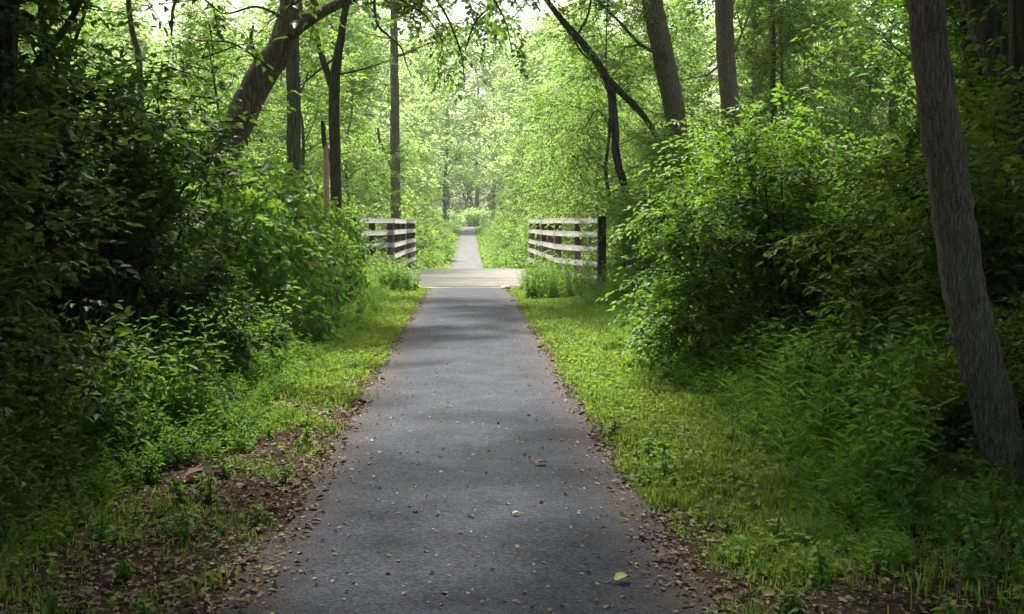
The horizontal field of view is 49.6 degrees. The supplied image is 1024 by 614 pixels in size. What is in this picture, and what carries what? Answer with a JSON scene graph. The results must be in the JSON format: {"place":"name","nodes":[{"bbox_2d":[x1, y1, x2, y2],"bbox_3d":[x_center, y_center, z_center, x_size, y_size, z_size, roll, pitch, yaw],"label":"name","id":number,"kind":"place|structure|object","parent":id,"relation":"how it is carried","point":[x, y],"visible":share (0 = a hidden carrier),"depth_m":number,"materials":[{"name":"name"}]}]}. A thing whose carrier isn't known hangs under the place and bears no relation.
{"place":"outdoors","nodes":[
{"label":"outdoors","id":0,"kind":"place"},
{"bbox_2d":[209,287,723,613],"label":"path","id":1,"kind":"structure","parent":0,"point":[478,357],"depth_m":6.10,"materials":[{"name":"grey asphalt"}]},
{"bbox_2d":[248,289,678,613],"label":"fallen leaves","id":2,"kind":"object","parent":1,"relation":"on","point":[517,600],"depth_m":5.61,"materials":[{"name":"brown plant"}]},
{"bbox_2d":[449,226,483,268],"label":"path","id":3,"kind":"structure","parent":0,"point":[468,256],"depth_m":74.25,"materials":[{"name":"grey asphalt"}]},
{"bbox_2d":[77,0,914,217],"label":"sky","id":4,"kind":"structure","parent":0,"point":[459,11],"materials":[{"name":"white"}]},
{"bbox_2d":[0,286,1023,613],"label":"grass","id":5,"kind":"structure","parent":0,"point":[686,424],"depth_m":7.08,"materials":[{"name":"green plant"}]},
{"bbox_2d":[0,218,1023,613],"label":"ground","id":6,"kind":"structure","parent":0,"point":[834,602],"depth_m":5.25,"materials":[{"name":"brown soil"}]},
{"bbox_2d":[0,266,42,542],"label":"dark shrub","id":7,"kind":"object","parent":6,"relation":"on","point":[8,371],"visible":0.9,"depth_m":5.48,"materials":[{"name":"green plant"}]},
{"bbox_2d":[0,100,157,432],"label":"dark shrub","id":8,"kind":"object","parent":6,"relation":"on","point":[11,143],"visible":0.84,"depth_m":6.90,"materials":[{"name":"green plant"}]},
{"bbox_2d":[0,0,180,200],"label":"dark sapling","id":9,"kind":"object","parent":6,"relation":"on","point":[53,76],"visible":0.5,"depth_m":9.16,"materials":[{"name":"green plant"}]},
{"bbox_2d":[31,0,164,156],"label":"tree","id":10,"kind":"object","parent":6,"relation":"on","point":[110,41],"visible":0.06,"depth_m":45.70,"materials":[{"name":"green plant"}]},
{"bbox_2d":[15,0,188,175],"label":"sapling","id":11,"kind":"object","parent":6,"relation":"on","point":[34,8],"visible":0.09,"depth_m":23.56,"materials":[{"name":"green plant"}]},
{"bbox_2d":[33,170,231,331],"bbox_3d":[-4.411,-0.414,12.173,2.698,2.437,2.358,-3,5,-33],"label":"dark shrub","id":12,"kind":"object","parent":6,"relation":"on","point":[165,236],"visible":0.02,"depth_m":12.15,"materials":[{"name":"green plant"}]},
{"bbox_2d":[84,0,182,141],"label":"tree","id":13,"kind":"object","parent":6,"relation":"on","point":[138,8],"visible":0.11,"depth_m":57.62,"materials":[{"name":"green plant"}]},
{"bbox_2d":[104,0,175,147],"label":"thin tree","id":14,"kind":"object","parent":6,"relation":"on","point":[135,44],"visible":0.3,"depth_m":21.37,"materials":[{"name":"brown plant"}]},
{"bbox_2d":[0,33,307,402],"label":"dark shrub","id":15,"kind":"object","parent":6,"relation":"on","point":[145,176],"visible":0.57,"depth_m":9.81,"materials":[{"name":"green plant"}]},
{"bbox_2d":[0,263,361,530],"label":"tall weeds","id":16,"kind":"object","parent":6,"relation":"on","point":[168,354],"visible":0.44,"depth_m":7.77,"materials":[{"name":"green plant"}]},
{"bbox_2d":[0,0,394,282],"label":"dark tree","id":17,"kind":"object","parent":6,"relation":"on","point":[8,39],"visible":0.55,"depth_m":9.76,"materials":[{"name":"green plant"}]},
{"bbox_2d":[0,270,399,589],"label":"undergrowth","id":18,"kind":"object","parent":6,"relation":"on","point":[60,491],"visible":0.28,"depth_m":7.14,"materials":[{"name":"green plant"}]},
{"bbox_2d":[0,272,403,562],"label":"tall grass","id":19,"kind":"structure","parent":6,"relation":"on","point":[167,395],"depth_m":7.43,"materials":[{"name":"green plant"}]},
{"bbox_2d":[152,20,264,169],"bbox_3d":[-11.586,-5.737,40.185,5.505,9.008,5.110,-1,4,-13],"label":"sapling","id":20,"kind":"object","parent":6,"relation":"on","point":[210,110],"visible":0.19,"depth_m":39.95,"materials":[{"name":"green plant"}]},
{"bbox_2d":[147,0,307,209],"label":"sapling","id":21,"kind":"object","parent":6,"relation":"on","point":[189,34],"visible":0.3,"depth_m":24.30,"materials":[{"name":"green plant"}]},
{"bbox_2d":[137,160,360,346],"bbox_3d":[-3.690,-0.598,14.091,3.479,2.429,3.550,0,4,-2],"label":"vine bush","id":22,"kind":"object","parent":6,"relation":"on","point":[255,228],"visible":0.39,"depth_m":13.64,"materials":[{"name":"green plant"}]},
{"bbox_2d":[166,149,369,328],"bbox_3d":[-4.120,-0.999,16.910,3.993,2.847,4.094,0,4,-2],"label":"vine bush","id":23,"kind":"object","parent":6,"relation":"on","point":[288,186],"visible":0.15,"depth_m":16.53,"materials":[{"name":"green plant"}]},
{"bbox_2d":[203,0,389,224],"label":"sapling","id":24,"kind":"object","parent":6,"relation":"on","point":[309,98],"visible":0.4,"depth_m":30.84,"materials":[{"name":"green plant"}]},
{"bbox_2d":[286,36,312,189],"bbox_3d":[-4.707,-6.999,24.958,4.797,13.340,5.536,-2,5,-28],"label":"slim tree","id":25,"kind":"object","parent":6,"relation":"on","point":[293,139],"visible":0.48,"depth_m":25.46,"materials":[{"name":"brown plant"}]},
{"bbox_2d":[236,215,374,309],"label":"vine bush","id":26,"kind":"object","parent":6,"relation":"on","point":[347,257],"visible":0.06,"depth_m":19.25,"materials":[{"name":"green plant"}]},
{"bbox_2d":[230,0,382,179],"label":"tree","id":27,"kind":"object","parent":6,"relation":"on","point":[271,3],"visible":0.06,"depth_m":60.62,"materials":[{"name":"green plant"}]},
{"bbox_2d":[274,193,376,287],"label":"vine bush","id":28,"kind":"object","parent":6,"relation":"on","point":[340,218],"visible":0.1,"depth_m":23.96,"materials":[{"name":"green plant"}]},
{"bbox_2d":[247,0,428,206],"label":"arching tree","id":29,"kind":"object","parent":6,"relation":"on","point":[353,7],"visible":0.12,"depth_m":62.59,"materials":[{"name":"green plant"}]},
{"bbox_2d":[278,0,408,225],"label":"tree","id":30,"kind":"object","parent":6,"relation":"on","point":[351,33],"visible":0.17,"depth_m":58.59,"materials":[{"name":"green plant"}]},
{"bbox_2d":[304,128,385,236],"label":"sapling","id":31,"kind":"object","parent":6,"relation":"on","point":[354,174],"visible":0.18,"depth_m":42.98,"materials":[{"name":"green plant"}]},
{"bbox_2d":[283,33,412,225],"bbox_3d":[-5.443,-5.249,38.529,4.544,8.010,4.895,4,6,42],"label":"sapling","id":32,"kind":"object","parent":6,"relation":"on","point":[346,127],"visible":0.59,"depth_m":37.84,"materials":[{"name":"green plant"}]},
{"bbox_2d":[306,101,389,225],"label":"sapling","id":33,"kind":"object","parent":6,"relation":"on","point":[372,143],"visible":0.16,"depth_m":48.11,"materials":[{"name":"green plant"}]},
{"bbox_2d":[176,0,548,261],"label":"leaning tree","id":34,"kind":"object","parent":6,"relation":"on","point":[257,84],"visible":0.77,"depth_m":19.30,"materials":[{"name":"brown plant"}]},
{"bbox_2d":[301,0,439,207],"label":"arching tree","id":35,"kind":"object","parent":6,"relation":"on","point":[423,180],"visible":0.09,"depth_m":64.77,"materials":[{"name":"green plant"}]},
{"bbox_2d":[349,217,415,272],"bbox_3d":[-3.346,-1.599,33.026,0.864,2.070,11.270,0,4,3],"label":"board fence","id":36,"kind":"object","parent":6,"relation":"on","point":[404,230],"visible":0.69,"depth_m":29.82,"materials":[{"name":"grey wood"}]},
{"bbox_2d":[357,130,427,237],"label":"sapling","id":37,"kind":"object","parent":6,"relation":"on","point":[401,157],"visible":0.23,"depth_m":58.65,"materials":[{"name":"green plant"}]},
{"bbox_2d":[342,183,444,266],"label":"bright shrub","id":38,"kind":"object","parent":6,"relation":"on","point":[433,235],"visible":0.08,"depth_m":43.02,"materials":[{"name":"green plant"}]},
{"bbox_2d":[265,0,524,252],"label":"slim tree","id":39,"kind":"object","parent":6,"relation":"on","point":[332,75],"visible":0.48,"depth_m":26.42,"materials":[{"name":"green plant"}]},
{"bbox_2d":[354,26,443,203],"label":"arching tree","id":40,"kind":"object","parent":6,"relation":"on","point":[406,73],"visible":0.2,"depth_m":80.45,"materials":[{"name":"green plant"}]},
{"bbox_2d":[327,0,477,259],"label":"slim tree","id":41,"kind":"object","parent":6,"relation":"on","point":[394,125],"visible":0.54,"depth_m":39.89,"materials":[{"name":"green plant"}]},
{"bbox_2d":[357,0,450,201],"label":"arching tree","id":42,"kind":"object","parent":6,"relation":"on","point":[383,23],"visible":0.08,"depth_m":88.10,"materials":[{"name":"green plant"}]},
{"bbox_2d":[367,34,452,193],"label":"arching tree","id":43,"kind":"object","parent":6,"relation":"on","point":[403,93],"visible":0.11,"depth_m":96.80,"materials":[{"name":"green plant"}]},
{"bbox_2d":[389,40,467,186],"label":"arching tree","id":44,"kind":"object","parent":6,"relation":"on","point":[422,66],"visible":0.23,"depth_m":102.78,"materials":[{"name":"green plant"}]},
{"bbox_2d":[385,34,481,204],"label":"arching tree","id":45,"kind":"object","parent":6,"relation":"on","point":[461,178],"visible":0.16,"depth_m":113.37,"materials":[{"name":"green plant"}]},
{"bbox_2d":[398,23,476,211],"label":"arching tree","id":46,"kind":"object","parent":6,"relation":"on","point":[416,40],"visible":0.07,"depth_m":128.65,"materials":[{"name":"green plant"}]},
{"bbox_2d":[411,207,464,259],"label":"bright shrub","id":47,"kind":"object","parent":6,"relation":"on","point":[451,251],"visible":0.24,"depth_m":62.92,"materials":[{"name":"green plant"}]},
{"bbox_2d":[415,17,503,223],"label":"arching tree","id":48,"kind":"object","parent":6,"relation":"on","point":[448,108],"visible":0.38,"depth_m":122.10,"materials":[{"name":"green plant"}]},
{"bbox_2d":[409,269,529,287],"bbox_3d":[-1.157,-0.162,32.282,4.217,1.515,10.444,0,4,-2],"label":"footbridge","id":49,"kind":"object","parent":6,"relation":"on","point":[459,278],"visible":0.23,"depth_m":30.83,"materials":[{"name":"wood"}]},
{"bbox_2d":[441,32,513,225],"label":"tree","id":50,"kind":"object","parent":6,"relation":"on","point":[477,201],"visible":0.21,"depth_m":161.43,"materials":[{"name":"green plant"}]},
{"bbox_2d":[439,20,524,220],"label":"arching tree","id":51,"kind":"object","parent":6,"relation":"on","point":[487,77],"visible":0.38,"depth_m":125.15,"materials":[{"name":"green plant"}]},
{"bbox_2d":[350,247,617,298],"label":"undergrowth","id":52,"kind":"object","parent":6,"relation":"on","point":[536,283],"visible":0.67,"depth_m":24.47,"materials":[{"name":"green plant"}]},
{"bbox_2d":[363,222,607,268],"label":"grass","id":53,"kind":"structure","parent":6,"relation":"on","point":[481,243],"depth_m":64.12,"materials":[{"name":"green plant"}]},
{"bbox_2d":[360,220,611,268],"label":"undergrowth","id":54,"kind":"object","parent":6,"relation":"on","point":[429,263],"visible":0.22,"depth_m":42.99,"materials":[{"name":"green plant"}]},
{"bbox_2d":[462,52,540,206],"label":"arching tree","id":55,"kind":"object","parent":6,"relation":"on","point":[498,189],"visible":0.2,"depth_m":114.37,"materials":[{"name":"green plant"}]},
{"bbox_2d":[466,32,544,186],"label":"arching tree","id":56,"kind":"object","parent":6,"relation":"on","point":[504,109],"visible":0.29,"depth_m":108.57,"materials":[{"name":"green plant"}]},
{"bbox_2d":[0,357,1023,613],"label":"seedlings","id":57,"kind":"object","parent":6,"relation":"on","point":[972,533],"visible":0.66,"depth_m":5.38,"materials":[{"name":"green plant"}]},
{"bbox_2d":[6,340,1020,613],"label":"twigs","id":58,"kind":"object","parent":6,"relation":"on","point":[370,426],"visible":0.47,"depth_m":5.16,"materials":[{"name":"brown wood"}]},
{"bbox_2d":[488,129,542,225],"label":"sapling","id":59,"kind":"object","parent":6,"relation":"on","point":[519,155],"visible":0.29,"depth_m":76.60,"materials":[{"name":"green plant"}]},
{"bbox_2d":[479,0,567,191],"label":"arching tree","id":60,"kind":"object","parent":6,"relation":"on","point":[519,116],"visible":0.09,"depth_m":100.45,"materials":[{"name":"green plant"}]},
{"bbox_2d":[478,197,569,266],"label":"bright shrub","id":61,"kind":"object","parent":6,"relation":"on","point":[506,232],"visible":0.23,"depth_m":49.62,"materials":[{"name":"green plant"}]},
{"bbox_2d":[484,12,564,181],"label":"arching tree","id":62,"kind":"object","parent":6,"relation":"on","point":[525,48],"visible":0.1,"depth_m":93.20,"materials":[{"name":"green plant"}]},
{"bbox_2d":[500,74,580,229],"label":"sapling","id":63,"kind":"object","parent":6,"relation":"on","point":[529,131],"visible":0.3,"depth_m":55.89,"materials":[{"name":"green plant"}]},
{"bbox_2d":[492,186,593,264],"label":"bright shrub","id":64,"kind":"object","parent":6,"relation":"on","point":[522,244],"visible":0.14,"depth_m":42.30,"materials":[{"name":"green plant"}]},
{"bbox_2d":[415,0,671,280],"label":"curved tree","id":65,"kind":"object","parent":6,"relation":"on","point":[612,88],"visible":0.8,"depth_m":23.28,"materials":[{"name":"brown plant"}]},
{"bbox_2d":[489,0,615,183],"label":"arching tree","id":66,"kind":"object","parent":6,"relation":"on","point":[543,52],"visible":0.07,"depth_m":70.58,"materials":[{"name":"green plant"}]},
{"bbox_2d":[419,0,691,182],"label":"grey tree","id":67,"kind":"object","parent":6,"relation":"on","point":[672,96],"visible":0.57,"depth_m":23.63,"materials":[{"name":"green plant"}]},
{"bbox_2d":[512,78,617,238],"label":"sapling","id":68,"kind":"object","parent":6,"relation":"on","point":[532,182],"visible":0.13,"depth_m":45.92,"materials":[{"name":"green plant"}]},
{"bbox_2d":[528,216,605,289],"bbox_3d":[1.055,-1.418,30.608,0.652,2.070,13.871,0,4,-5],"label":"board fence","id":69,"kind":"object","parent":6,"relation":"on","point":[558,246],"visible":0.59,"depth_m":26.02,"materials":[{"name":"grey wood"}]},
{"bbox_2d":[514,79,649,272],"bbox_3d":[2.479,-2.976,32.595,4.981,7.294,4.228,-4,6,-42],"label":"sapling","id":70,"kind":"object","parent":6,"relation":"on","point":[590,228],"visible":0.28,"depth_m":32.16,"materials":[{"name":"green plant"}]},
{"bbox_2d":[517,1,647,199],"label":"arching tree","id":71,"kind":"object","parent":6,"relation":"on","point":[556,71],"visible":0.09,"depth_m":63.45,"materials":[{"name":"green plant"}]},
{"bbox_2d":[513,31,659,244],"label":"sapling","id":72,"kind":"object","parent":6,"relation":"on","point":[570,85],"visible":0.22,"depth_m":40.72,"materials":[{"name":"green plant"}]},
{"bbox_2d":[506,0,734,272],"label":"sapling","id":73,"kind":"object","parent":6,"relation":"on","point":[612,63],"visible":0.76,"depth_m":23.93,"materials":[{"name":"green plant"}]},
{"bbox_2d":[571,153,704,278],"bbox_3d":[3.354,-1.769,24.546,3.985,3.489,3.969,1,4,8],"label":"leafy shrub","id":74,"kind":"object","parent":6,"relation":"on","point":[614,255],"visible":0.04,"depth_m":24.57,"materials":[{"name":"green plant"}]},
{"bbox_2d":[608,115,704,261],"bbox_3d":[3.236,-2.082,23.002,2.199,3.793,2.590,-1,5,-19],"label":"sapling","id":75,"kind":"object","parent":6,"relation":"on","point":[654,151],"visible":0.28,"depth_m":22.92,"materials":[{"name":"green plant"}]},
{"bbox_2d":[570,0,766,187],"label":"sapling","id":76,"kind":"object","parent":6,"relation":"on","point":[696,66],"visible":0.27,"depth_m":36.43,"materials":[{"name":"green plant"}]},
{"bbox_2d":[597,127,756,302],"bbox_3d":[3.675,-1.550,21.017,4.178,3.672,4.195,0,4,-2],"label":"leafy shrub","id":77,"kind":"object","parent":6,"relation":"on","point":[632,203],"visible":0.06,"depth_m":20.71,"materials":[{"name":"green plant"}]},
{"bbox_2d":[647,0,719,149],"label":"tree","id":78,"kind":"object","parent":6,"relation":"on","point":[701,23],"visible":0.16,"depth_m":60.49,"materials":[{"name":"green plant"}]},
{"bbox_2d":[688,0,754,139],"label":"grey tree","id":79,"kind":"object","parent":6,"relation":"on","point":[725,60],"visible":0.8,"depth_m":25.70,"materials":[{"name":"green plant"}]},
{"bbox_2d":[591,83,903,346],"bbox_3d":[3.451,-1.066,14.118,4.195,3.672,4.178,3,5,34],"label":"leafy shrub","id":80,"kind":"object","parent":6,"relation":"on","point":[691,168],"visible":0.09,"depth_m":13.99,"materials":[{"name":"green plant"}]},
{"bbox_2d":[607,0,901,129],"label":"tall tree","id":81,"kind":"object","parent":6,"relation":"on","point":[711,77],"visible":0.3,"depth_m":33.62,"materials":[{"name":"green plant"}]},
{"bbox_2d":[687,0,834,150],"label":"tree","id":82,"kind":"object","parent":6,"relation":"on","point":[712,27],"visible":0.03,"depth_m":45.59,"materials":[{"name":"green plant"}]},
{"bbox_2d":[676,0,846,136],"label":"thin tree","id":83,"kind":"object","parent":6,"relation":"on","point":[773,43],"visible":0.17,"depth_m":30.17,"materials":[{"name":"green plant"}]},
{"bbox_2d":[612,102,936,368],"bbox_3d":[2.745,-0.558,11.302,3.501,3.082,3.257,0,4,-2],"label":"leafy shrub","id":84,"kind":"object","parent":6,"relation":"on","point":[723,244],"visible":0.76,"depth_m":10.90,"materials":[{"name":"green plant"}]},
{"bbox_2d":[695,124,856,305],"bbox_3d":[2.845,-0.718,12.817,1.522,2.717,2.058,-2,5,-30],"label":"sapling","id":85,"kind":"object","parent":6,"relation":"on","point":[775,148],"visible":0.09,"depth_m":12.48,"materials":[{"name":"green plant"}]},
{"bbox_2d":[707,28,857,149],"bbox_3d":[9.165,-5.583,37.447,5.058,8.726,5.959,0,4,-1],"label":"sapling","id":86,"kind":"object","parent":6,"relation":"on","point":[797,69],"visible":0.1,"depth_m":37.14,"materials":[{"name":"green plant"}]},
{"bbox_2d":[683,0,894,179],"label":"sapling","id":87,"kind":"object","parent":6,"relation":"on","point":[784,13],"visible":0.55,"depth_m":28.51,"materials":[{"name":"green plant"}]},
{"bbox_2d":[569,265,1023,600],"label":"undergrowth","id":88,"kind":"object","parent":6,"relation":"on","point":[928,479],"visible":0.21,"depth_m":6.10,"materials":[{"name":"green plant"}]},
{"bbox_2d":[741,0,910,150],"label":"tree","id":89,"kind":"object","parent":6,"relation":"on","point":[886,35],"visible":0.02,"depth_m":43.88,"materials":[{"name":"green plant"}]},
{"bbox_2d":[654,282,1023,576],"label":"tall weeds","id":90,"kind":"object","parent":6,"relation":"on","point":[897,428],"visible":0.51,"depth_m":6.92,"materials":[{"name":"green plant"}]},
{"bbox_2d":[778,19,910,164],"bbox_3d":[11.947,-5.892,39.985,5.362,9.249,6.317,2,5,22],"label":"sapling","id":91,"kind":"object","parent":6,"relation":"on","point":[858,102],"visible":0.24,"depth_m":39.16,"materials":[{"name":"green plant"}]},
{"bbox_2d":[792,0,955,145],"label":"tall tree","id":92,"kind":"object","parent":6,"relation":"on","point":[890,111],"visible":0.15,"depth_m":39.90,"materials":[{"name":"green plant"}]},
{"bbox_2d":[760,0,1008,234],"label":"sapling","id":93,"kind":"object","parent":6,"relation":"on","point":[956,33],"visible":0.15,"depth_m":13.56,"materials":[{"name":"green plant"}]},
{"bbox_2d":[755,64,1023,376],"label":"leafy shrub","id":94,"kind":"object","parent":6,"relation":"on","point":[1001,243],"visible":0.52,"depth_m":8.86,"materials":[{"name":"green plant"}]},
{"bbox_2d":[763,66,1015,318],"bbox_3d":[4.633,-0.777,11.986,4.027,3.544,3.746,0,4,6],"label":"leafy shrub","id":95,"kind":"object","parent":6,"relation":"on","point":[909,139],"visible":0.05,"depth_m":11.46,"materials":[{"name":"green plant"}]},
{"bbox_2d":[844,0,1005,115],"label":"tall tree","id":96,"kind":"object","parent":6,"relation":"on","point":[874,14],"visible":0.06,"depth_m":28.04,"materials":[{"name":"green plant"}]},
{"bbox_2d":[857,0,1008,152],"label":"sapling","id":97,"kind":"object","parent":6,"relation":"on","point":[891,86],"visible":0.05,"depth_m":16.74,"materials":[{"name":"green plant"}]},
{"bbox_2d":[866,55,1023,324],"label":"leafy shrub","id":98,"kind":"object","parent":6,"relation":"on","point":[1003,62],"visible":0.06,"depth_m":10.04,"materials":[{"name":"green plant"}]},
{"bbox_2d":[905,0,1023,485],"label":"leaning tree","id":99,"kind":"object","parent":6,"relation":"on","point":[972,334],"visible":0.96,"depth_m":6.22,"materials":[{"name":"brown plant"}]},
{"bbox_2d":[946,0,1008,146],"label":"sapling","id":100,"kind":"object","parent":6,"relation":"on","point":[964,90],"visible":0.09,"depth_m":12.65,"materials":[{"name":"green plant"}]},
{"bbox_2d":[948,0,1012,152],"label":"sapling","id":101,"kind":"object","parent":6,"relation":"on","point":[992,3],"visible":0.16,"depth_m":11.17,"materials":[{"name":"green plant"}]},
{"bbox_2d":[938,248,1023,456],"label":"leafy shrub","id":102,"kind":"object","parent":6,"relation":"on","point":[1014,362],"visible":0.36,"depth_m":6.82,"materials":[{"name":"green plant"}]},
{"bbox_2d":[960,0,1013,153],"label":"shade tree","id":103,"kind":"object","parent":6,"relation":"on","point":[992,26],"visible":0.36,"depth_m":12.00,"materials":[{"name":"brown plant"}]},
{"bbox_2d":[1008,0,1023,319],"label":"slim tree","id":104,"kind":"object","parent":6,"relation":"on","point":[1016,29],"visible":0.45,"depth_m":8.99,"materials":[{"name":"brown plant"}]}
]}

